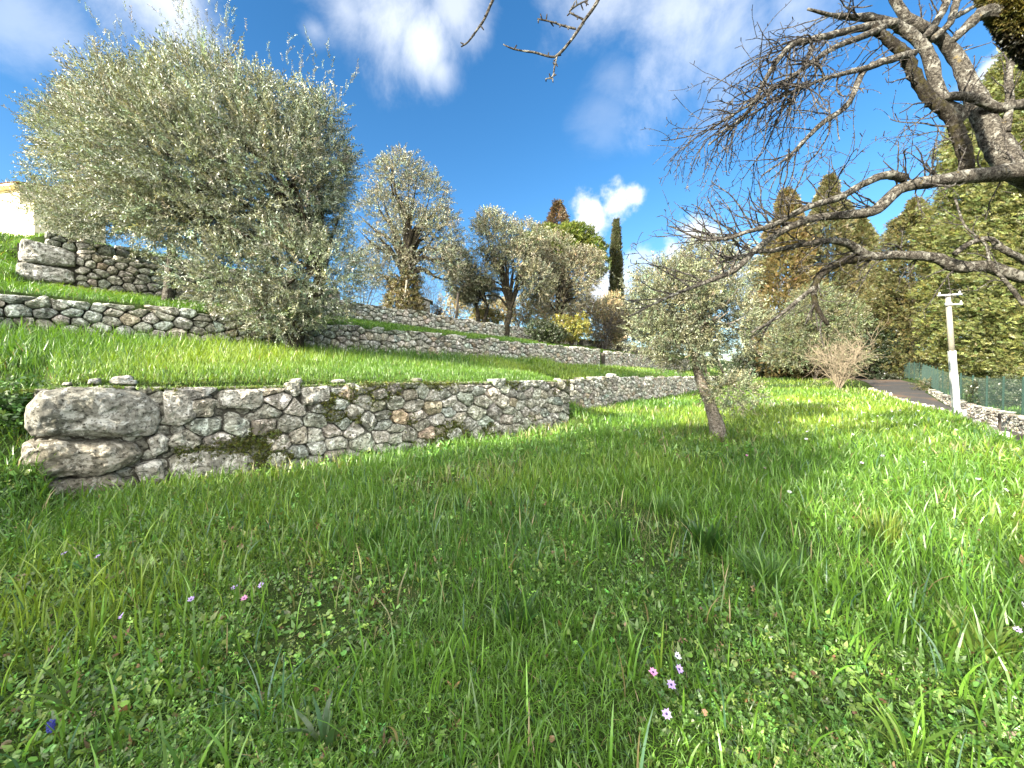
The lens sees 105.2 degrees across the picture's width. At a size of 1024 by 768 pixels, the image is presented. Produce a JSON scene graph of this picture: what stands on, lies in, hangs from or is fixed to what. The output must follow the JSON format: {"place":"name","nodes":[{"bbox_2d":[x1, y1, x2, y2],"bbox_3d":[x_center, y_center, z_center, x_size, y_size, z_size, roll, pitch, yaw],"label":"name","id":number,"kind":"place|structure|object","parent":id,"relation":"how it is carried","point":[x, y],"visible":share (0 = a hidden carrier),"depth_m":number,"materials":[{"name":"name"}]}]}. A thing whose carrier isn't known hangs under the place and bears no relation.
{"place":"outdoors","nodes":[
{"label":"outdoors","id":0,"kind":"place"},
{"bbox_2d":[0,0,999,365],"label":"sky","id":1,"kind":"structure","parent":0,"point":[484,111],"materials":[{"name":"blue"}]},
{"bbox_2d":[0,235,1023,767],"bbox_3d":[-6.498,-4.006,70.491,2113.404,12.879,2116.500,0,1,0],"label":"ground","id":2,"kind":"structure","parent":0,"point":[412,591],"depth_m":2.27,"materials":[{"name":"green plant"}]},
{"bbox_2d":[0,371,49,440],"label":"shrub","id":3,"kind":"object","parent":2,"relation":"on","point":[9,396],"visible":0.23,"depth_m":4.86,"materials":[{"name":"green plant"}]},
{"bbox_2d":[0,181,105,243],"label":"house","id":4,"kind":"structure","parent":2,"relation":"on","point":[12,222],"depth_m":19.09,"materials":[{"name":"paint"}]},
{"bbox_2d":[46,719,59,737],"bbox_3d":[-1.877,1.433,1.598,0.037,0.123,0.030,0,1,0],"label":"grape hyacinth","id":5,"kind":"object","parent":2,"relation":"on","point":[51,723],"visible":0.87,"depth_m":1.59,"materials":[{"name":"plant"}]},
{"bbox_2d":[0,640,117,720],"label":"grass shoot","id":6,"kind":"object","parent":2,"relation":"on","point":[65,697],"depth_m":1.77,"materials":[{"name":"green plant"}]},
{"bbox_2d":[0,70,186,300],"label":"olive tree","id":7,"kind":"object","parent":2,"relation":"on","point":[62,221],"visible":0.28,"depth_m":11.19,"materials":[{"name":"green plant"}]},
{"bbox_2d":[44,231,339,296],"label":"dry stone wall","id":8,"kind":"structure","parent":2,"relation":"on","point":[55,240],"depth_m":13.09,"materials":[{"name":"stone"}]},
{"bbox_2d":[173,603,223,675],"bbox_3d":[-1.547,1.288,2.003,0.269,0.393,0.170,0,1,0],"label":"grass shoot","id":9,"kind":"object","parent":2,"relation":"on","point":[197,652],"depth_m":1.99,"materials":[{"name":"green plant"}]},
{"bbox_2d":[19,0,378,351],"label":"olive tree","id":10,"kind":"object","parent":2,"relation":"on","point":[204,137],"visible":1,"depth_m":9.23,"materials":[{"name":"green plant"}]},
{"bbox_2d":[240,595,246,613],"bbox_3d":[-1.660,1.395,2.422,0.046,0.168,0.034,0,1,0],"label":"anemone","id":11,"kind":"object","parent":2,"relation":"on","point":[244,597],"visible":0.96,"depth_m":2.42,"materials":[{"name":"pink plant"}]},
{"bbox_2d":[187,624,351,733],"bbox_3d":[-1.113,1.368,1.877,0.333,0.239,0.778,1,1,38],"label":"wild leek","id":12,"kind":"object","parent":2,"relation":"on","point":[254,700],"visible":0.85,"depth_m":1.77,"materials":[{"name":"green plant"}]},
{"bbox_2d":[19,368,570,498],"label":"dry stone wall","id":13,"kind":"structure","parent":2,"relation":"on","point":[90,435],"depth_m":6.13,"materials":[{"name":"stone"}]},
{"bbox_2d":[16,239,576,344],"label":"dry stone wall","id":14,"kind":"structure","parent":2,"relation":"on","point":[46,263],"depth_m":11.39,"materials":[{"name":"stone"}]},
{"bbox_2d":[455,293,459,317],"bbox_3d":[-3.002,-4.170,21.430,0.264,1.638,0.155,0,1,0],"label":"post","id":15,"kind":"object","parent":14,"relation":"on","point":[457,306],"visible":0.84,"depth_m":21.37,"materials":[{"name":"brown wood"}]},
{"bbox_2d":[0,294,599,365],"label":"dry stone wall","id":16,"kind":"structure","parent":2,"relation":"on","point":[163,320],"depth_m":9.78,"materials":[{"name":"stone"}]},
{"bbox_2d":[277,688,354,749],"bbox_3d":[-0.793,1.408,1.613,0.300,0.168,0.282,0,1,-23],"label":"plantain","id":17,"kind":"object","parent":2,"relation":"on","point":[324,729],"visible":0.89,"depth_m":1.63,"materials":[{"name":"green plant"}]},
{"bbox_2d":[338,262,394,304],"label":"bare shrub","id":18,"kind":"object","parent":2,"relation":"on","point":[370,294],"visible":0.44,"depth_m":21.93,"materials":[{"name":"brown plant"}]},
{"bbox_2d":[357,523,383,548],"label":"grass tussock","id":19,"kind":"object","parent":2,"relation":"on","point":[364,534],"depth_m":3.46,"materials":[{"name":"green plant"}]},
{"bbox_2d":[379,635,401,711],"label":"grass shoot","id":20,"kind":"object","parent":2,"relation":"on","point":[388,683],"depth_m":1.80,"materials":[{"name":"green plant"}]},
{"bbox_2d":[403,280,407,309],"bbox_3d":[-5.538,-4.371,20.226,0.337,1.987,0.124,0,1,0],"label":"post","id":21,"kind":"object","parent":2,"relation":"on","point":[405,289],"visible":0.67,"depth_m":20.17,"materials":[{"name":"white wood"}]},
{"bbox_2d":[346,141,469,311],"bbox_3d":[-5.416,-8.012,21.052,6.343,9.442,4.148,0,1,0],"label":"olive tree","id":22,"kind":"object","parent":2,"relation":"on","point":[407,258],"visible":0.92,"depth_m":20.37,"materials":[{"name":"green plant"}]},
{"bbox_2d":[379,271,449,314],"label":"bare shrub","id":23,"kind":"object","parent":2,"relation":"on","point":[427,290],"visible":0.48,"depth_m":26.91,"materials":[{"name":"brown plant"}]},
{"bbox_2d":[409,297,432,312],"bbox_3d":[-5.127,-4.191,21.930,1.371,1.278,1.150,0,1,-10],"label":"stone hut","id":24,"kind":"object","parent":2,"relation":"on","point":[428,302],"visible":0.32,"depth_m":21.54,"materials":[{"name":"stone"}]},
{"bbox_2d":[431,297,452,315],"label":"bare shrub","id":25,"kind":"object","parent":2,"relation":"on","point":[439,310],"visible":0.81,"depth_m":21.37,"materials":[{"name":"brown plant"}]},
{"bbox_2d":[432,292,489,318],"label":"shrub","id":26,"kind":"object","parent":2,"relation":"on","point":[465,307],"visible":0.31,"depth_m":30.19,"materials":[{"name":"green plant"}]},
{"bbox_2d":[433,244,501,322],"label":"olive tree","id":27,"kind":"object","parent":2,"relation":"on","point":[467,293],"visible":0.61,"depth_m":24.40,"materials":[{"name":"green plant"}]},
{"bbox_2d":[466,302,504,324],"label":"shrub","id":28,"kind":"object","parent":2,"relation":"on","point":[500,317],"visible":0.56,"depth_m":26.57,"materials":[{"name":"green plant"}]},
{"bbox_2d":[453,203,558,336],"bbox_3d":[-0.395,-6.746,23.898,6.719,8.344,3.924,0,1,0],"label":"olive tree","id":29,"kind":"object","parent":2,"relation":"on","point":[501,255],"visible":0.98,"depth_m":23.29,"materials":[{"name":"green plant"}]},
{"bbox_2d":[498,541,519,573],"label":"grass shoot","id":30,"kind":"object","parent":2,"relation":"on","point":[507,560],"depth_m":2.96,"materials":[{"name":"green plant"}]},
{"bbox_2d":[0,230,1020,450],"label":"terrace grass","id":31,"kind":"structure","parent":2,"relation":"on","point":[114,352],"depth_m":8.39,"materials":[{"name":"green plant"}]},
{"bbox_2d":[0,403,1023,767],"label":"clover","id":32,"kind":"object","parent":2,"relation":"on","point":[124,699],"visible":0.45,"depth_m":2.14,"materials":[{"name":"green plant"}]},
{"bbox_2d":[484,585,541,634],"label":"rosette plant","id":33,"kind":"object","parent":2,"relation":"on","point":[503,617],"visible":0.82,"depth_m":2.36,"materials":[{"name":"green plant"}]},
{"bbox_2d":[480,292,554,327],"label":"shrub","id":34,"kind":"object","parent":2,"relation":"on","point":[528,312],"visible":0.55,"depth_m":29.43,"materials":[{"name":"green plant"}]},
{"bbox_2d":[523,315,569,344],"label":"shrub","id":35,"kind":"object","parent":2,"relation":"on","point":[545,330],"visible":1,"depth_m":23.11,"materials":[{"name":"green plant"}]},
{"bbox_2d":[534,198,579,333],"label":"fir tree","id":36,"kind":"object","parent":2,"relation":"on","point":[557,209],"visible":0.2,"depth_m":45.13,"materials":[{"name":"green plant"}]},
{"bbox_2d":[514,226,608,343],"bbox_3d":[3.221,-6.338,26.011,6.408,7.942,3.961,0,1,0],"label":"olive tree","id":37,"kind":"object","parent":2,"relation":"on","point":[579,257],"visible":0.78,"depth_m":25.27,"materials":[{"name":"green plant"}]},
{"bbox_2d":[516,219,612,323],"bbox_3d":[4.743,-9.825,37.906,9.967,11.948,5.704,0,1,0],"label":"umbrella pine","id":38,"kind":"object","parent":2,"relation":"on","point":[585,234],"visible":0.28,"depth_m":36.50,"materials":[{"name":"green plant"}]},
{"bbox_2d":[550,311,592,345],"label":"shrub","id":39,"kind":"object","parent":2,"relation":"on","point":[578,331],"visible":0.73,"depth_m":24.61,"materials":[{"name":"yellow plant"}]},
{"bbox_2d":[567,292,633,350],"bbox_3d":[6.733,-4.743,29.929,5.536,4.766,3.926,0,1,0],"label":"shrub","id":40,"kind":"object","parent":2,"relation":"on","point":[595,307],"visible":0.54,"depth_m":29.28,"materials":[{"name":"brown plant"}]},
{"bbox_2d":[588,299,631,349],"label":"bare shrub","id":41,"kind":"object","parent":2,"relation":"on","point":[606,341],"visible":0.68,"depth_m":28.59,"materials":[{"name":"brown plant"}]},
{"bbox_2d":[597,289,629,350],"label":"shrub","id":42,"kind":"object","parent":2,"relation":"on","point":[610,299],"visible":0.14,"depth_m":33.45,"materials":[{"name":"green plant"}]},
{"bbox_2d":[579,339,649,354],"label":"dry stone wall","id":43,"kind":"structure","parent":2,"relation":"on","point":[583,342],"depth_m":31.38,"materials":[{"name":"stone"}]},
{"bbox_2d":[607,216,624,340],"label":"cypress tree","id":44,"kind":"object","parent":2,"relation":"on","point":[616,255],"visible":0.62,"depth_m":39.36,"materials":[{"name":"green plant"}]},
{"bbox_2d":[607,519,632,549],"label":"grass tuft","id":45,"kind":"object","parent":2,"relation":"on","point":[622,533],"visible":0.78,"depth_m":3.44,"materials":[{"name":"green plant"}]},
{"bbox_2d":[600,351,689,370],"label":"dry stone wall","id":46,"kind":"structure","parent":2,"relation":"on","point":[615,358],"depth_m":27.38,"materials":[{"name":"stone"}]},
{"bbox_2d":[613,296,680,354],"bbox_3d":[10.353,-4.109,30.003,5.910,6.187,3.873,0,1,0],"label":"shrub","id":47,"kind":"object","parent":2,"relation":"on","point":[627,340],"visible":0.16,"depth_m":29.40,"materials":[{"name":"green plant"}]},
{"bbox_2d":[648,667,657,696],"bbox_3d":[0.666,1.412,1.841,0.042,0.142,0.034,0,1,-22],"label":"anemone","id":48,"kind":"object","parent":2,"relation":"on","point":[652,671],"visible":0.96,"depth_m":1.84,"materials":[{"name":"pink plant"}]},
{"bbox_2d":[651,619,663,673],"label":"grass shoot","id":49,"kind":"object","parent":2,"relation":"on","point":[659,667],"depth_m":1.99,"materials":[{"name":"green plant"}]},
{"bbox_2d":[568,373,753,408],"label":"dry stone wall","id":50,"kind":"structure","parent":2,"relation":"on","point":[599,391],"depth_m":17.86,"materials":[{"name":"stone"}]},
{"bbox_2d":[639,489,689,515],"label":"grass tussock","id":51,"kind":"object","parent":2,"relation":"on","point":[660,504],"depth_m":4.37,"materials":[{"name":"green plant"}]},
{"bbox_2d":[662,708,671,736],"bbox_3d":[0.638,1.417,1.613,0.041,0.142,0.036,1,1,45],"label":"anemone","id":52,"kind":"object","parent":2,"relation":"on","point":[666,712],"visible":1,"depth_m":1.61,"materials":[{"name":"white plant"}]},
{"bbox_2d":[667,679,675,707],"bbox_3d":[0.719,1.414,1.763,0.040,0.144,0.036,1,1,30],"label":"anemone","id":53,"kind":"object","parent":2,"relation":"on","point":[671,684],"visible":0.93,"depth_m":1.76,"materials":[{"name":"purple plant"}]},
{"bbox_2d":[675,651,681,679],"bbox_3d":[0.805,1.392,1.896,0.042,0.176,0.028,-1,1,-37],"label":"anemone","id":54,"kind":"object","parent":2,"relation":"on","point":[677,655],"visible":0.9,"depth_m":1.90,"materials":[{"name":"white plant"}]},
{"bbox_2d":[676,664,682,686],"bbox_3d":[0.785,1.401,1.829,0.038,0.162,0.038,0,1,0],"label":"anemone","id":55,"kind":"object","parent":2,"relation":"on","point":[679,668],"visible":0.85,"depth_m":1.83,"materials":[{"name":"purple plant"}]},
{"bbox_2d":[595,227,781,440],"bbox_3d":[4.080,-1.110,8.762,3.372,4.913,2.918,-1,1,-38],"label":"olive tree","id":56,"kind":"object","parent":2,"relation":"on","point":[696,331],"visible":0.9,"depth_m":8.46,"materials":[{"name":"green plant"}]},
{"bbox_2d":[675,515,733,556],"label":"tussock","id":57,"kind":"object","parent":2,"relation":"on","point":[696,530],"visible":0.8,"depth_m":3.38,"materials":[{"name":"green plant"}]},
{"bbox_2d":[460,0,1023,351],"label":"bare tree","id":58,"kind":"object","parent":2,"relation":"on","point":[998,144],"visible":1,"depth_m":4.71,"materials":[{"name":"brown plant"}]},
{"bbox_2d":[720,542,821,592],"bbox_3d":[1.827,1.308,2.830,0.694,0.274,0.737,0,1,-11],"label":"grass tussock","id":59,"kind":"object","parent":2,"relation":"on","point":[772,566],"depth_m":2.83,"materials":[{"name":"green plant"}]},
{"bbox_2d":[731,185,839,378],"bbox_3d":[28.033,-10.207,39.930,9.201,19.763,8.925,0,1,0],"label":"cypress tree","id":60,"kind":"object","parent":2,"relation":"on","point":[773,272],"visible":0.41,"depth_m":38.32,"materials":[{"name":"green plant"}]},
{"bbox_2d":[728,347,852,377],"bbox_3d":[28.323,-2.146,40.037,12.488,3.834,4.057,0,1,0],"label":"shrub","id":61,"kind":"object","parent":2,"relation":"on","point":[739,365],"visible":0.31,"depth_m":39.23,"materials":[{"name":"green plant"}]},
{"bbox_2d":[758,280,882,377],"bbox_3d":[26.264,-4.649,33.764,9.114,8.910,6.406,0,1,-21],"label":"shrub","id":62,"kind":"object","parent":2,"relation":"on","point":[835,313],"visible":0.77,"depth_m":33.05,"materials":[{"name":"green plant"}]},
{"bbox_2d":[782,172,875,376],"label":"cypress tree","id":63,"kind":"object","parent":2,"relation":"on","point":[838,228],"visible":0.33,"depth_m":41.12,"materials":[{"name":"green plant"}]},
{"bbox_2d":[776,315,888,388],"bbox_3d":[21.419,-1.932,25.761,6.103,5.495,5.564,-1,1,-43],"label":"bare shrub","id":64,"kind":"object","parent":2,"relation":"on","point":[838,382],"visible":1,"depth_m":25.16,"materials":[{"name":"plant"}]},
{"bbox_2d":[830,217,885,375],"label":"cypress tree","id":65,"kind":"object","parent":2,"relation":"on","point":[864,228],"visible":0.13,"depth_m":45.72,"materials":[{"name":"green plant"}]},
{"bbox_2d":[846,501,919,550],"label":"grass tussock","id":66,"kind":"object","parent":2,"relation":"on","point":[890,525],"depth_m":3.45,"materials":[{"name":"green plant"}]},
{"bbox_2d":[849,321,918,379],"bbox_3d":[32.164,-3.026,33.971,5.325,5.804,3.779,0,1,0],"label":"shrub","id":67,"kind":"object","parent":2,"relation":"on","point":[873,371],"visible":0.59,"depth_m":33.13,"materials":[{"name":"green plant"}]},
{"bbox_2d":[843,270,932,377],"bbox_3d":[36.337,-5.581,37.882,7.426,10.912,7.426,0,1,0],"label":"cypress tree","id":68,"kind":"object","parent":2,"relation":"on","point":[868,295],"visible":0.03,"depth_m":38.14,"materials":[{"name":"green plant"}]},
{"bbox_2d":[852,196,949,378],"bbox_3d":[33.948,-7.834,33.153,8.948,15.851,8.642,0,1,0],"label":"cypress tree","id":69,"kind":"object","parent":2,"relation":"on","point":[904,219],"visible":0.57,"depth_m":32.56,"materials":[{"name":"green plant"}]},
{"bbox_2d":[875,367,935,379],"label":"shrub","id":70,"kind":"object","parent":2,"relation":"on","point":[892,376],"visible":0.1,"depth_m":32.65,"materials":[{"name":"green plant"}]},
{"bbox_2d":[846,668,991,767],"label":"grass shoot","id":71,"kind":"object","parent":2,"relation":"on","point":[916,748],"depth_m":1.52,"materials":[{"name":"green plant"}]},
{"bbox_2d":[909,376,968,390],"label":"shrub","id":72,"kind":"object","parent":2,"relation":"on","point":[922,382],"visible":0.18,"depth_m":23.90,"materials":[{"name":"green plant"}]},
{"bbox_2d":[937,291,966,415],"bbox_3d":[13.885,-0.902,12.380,0.974,4.003,0.378,0,1,0],"label":"utility pole","id":73,"kind":"object","parent":2,"relation":"on","point":[953,378],"visible":0.94,"depth_m":12.33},
{"bbox_2d":[928,389,983,418],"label":"dry stone wall","id":74,"kind":"structure","parent":2,"relation":"on","point":[973,410],"depth_m":17.48,"materials":[{"name":"grey stone"}]},
{"bbox_2d":[903,127,1022,384],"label":"cypress tree","id":75,"kind":"object","parent":2,"relation":"on","point":[936,344],"visible":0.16,"depth_m":26.01,"materials":[{"name":"green plant"}]},
{"bbox_2d":[903,362,1023,414],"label":"wire fence","id":76,"kind":"object","parent":2,"relation":"on","point":[981,391],"visible":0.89,"depth_m":17.63,"materials":[{"name":"green metal"}]},
{"bbox_2d":[927,595,1023,669],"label":"tussock","id":77,"kind":"object","parent":2,"relation":"on","point":[969,639],"visible":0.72,"depth_m":2.10,"materials":[{"name":"green plant"}]},
{"bbox_2d":[929,56,1023,393],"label":"cypress tree","id":78,"kind":"object","parent":2,"relation":"on","point":[977,370],"visible":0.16,"depth_m":21.71,"materials":[{"name":"green plant"}]},
{"bbox_2d":[946,48,1023,395],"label":"cypress tree","id":79,"kind":"object","parent":2,"relation":"on","point":[1011,208],"visible":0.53,"depth_m":18.45,"materials":[{"name":"green plant"}]},
{"bbox_2d":[964,371,1021,407],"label":"shrub","id":80,"kind":"object","parent":2,"relation":"on","point":[980,401],"visible":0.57,"depth_m":16.63,"materials":[{"name":"green plant"}]},
{"bbox_2d":[998,414,1001,430],"bbox_3d":[13.747,1.306,11.024,0.095,0.945,0.072,0,1,0],"label":"post","id":81,"kind":"object","parent":2,"relation":"on","point":[999,421],"visible":0.53,"depth_m":11.00,"materials":[{"name":"brown wood"}]},
{"bbox_2d":[981,407,1023,434],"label":"dry stone wall","id":82,"kind":"structure","parent":2,"relation":"on","point":[1013,421],"depth_m":13.59,"materials":[{"name":"grey stone"}]},
{"bbox_2d":[995,431,1011,437],"bbox_3d":[11.403,1.260,9.140,0.285,0.317,0.695,1,1,43],"label":"edging stone","id":83,"kind":"object","parent":2,"relation":"on","point":[1006,434],"visible":0.02,"depth_m":8.92,"materials":[{"name":"grey stone"}]},
{"bbox_2d":[1008,625,1021,647],"bbox_3d":[2.700,1.381,2.102,0.031,0.160,0.057,-1,1,-41],"label":"anemone","id":84,"kind":"object","parent":2,"relation":"on","point":[1016,628],"visible":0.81,"depth_m":2.10,"materials":[{"name":"white plant"}]},
{"bbox_2d":[593,423,617,440],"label":"grass tussock","id":85,"kind":"object","parent":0,"point":[604,432],"depth_m":8.61,"materials":[{"name":"green plant"}]},
{"bbox_2d":[851,376,1023,443],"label":"driveway","id":86,"kind":"structure","parent":0,"point":[899,389],"depth_m":23.66,"materials":[{"name":"grey asphalt"}]}
]}

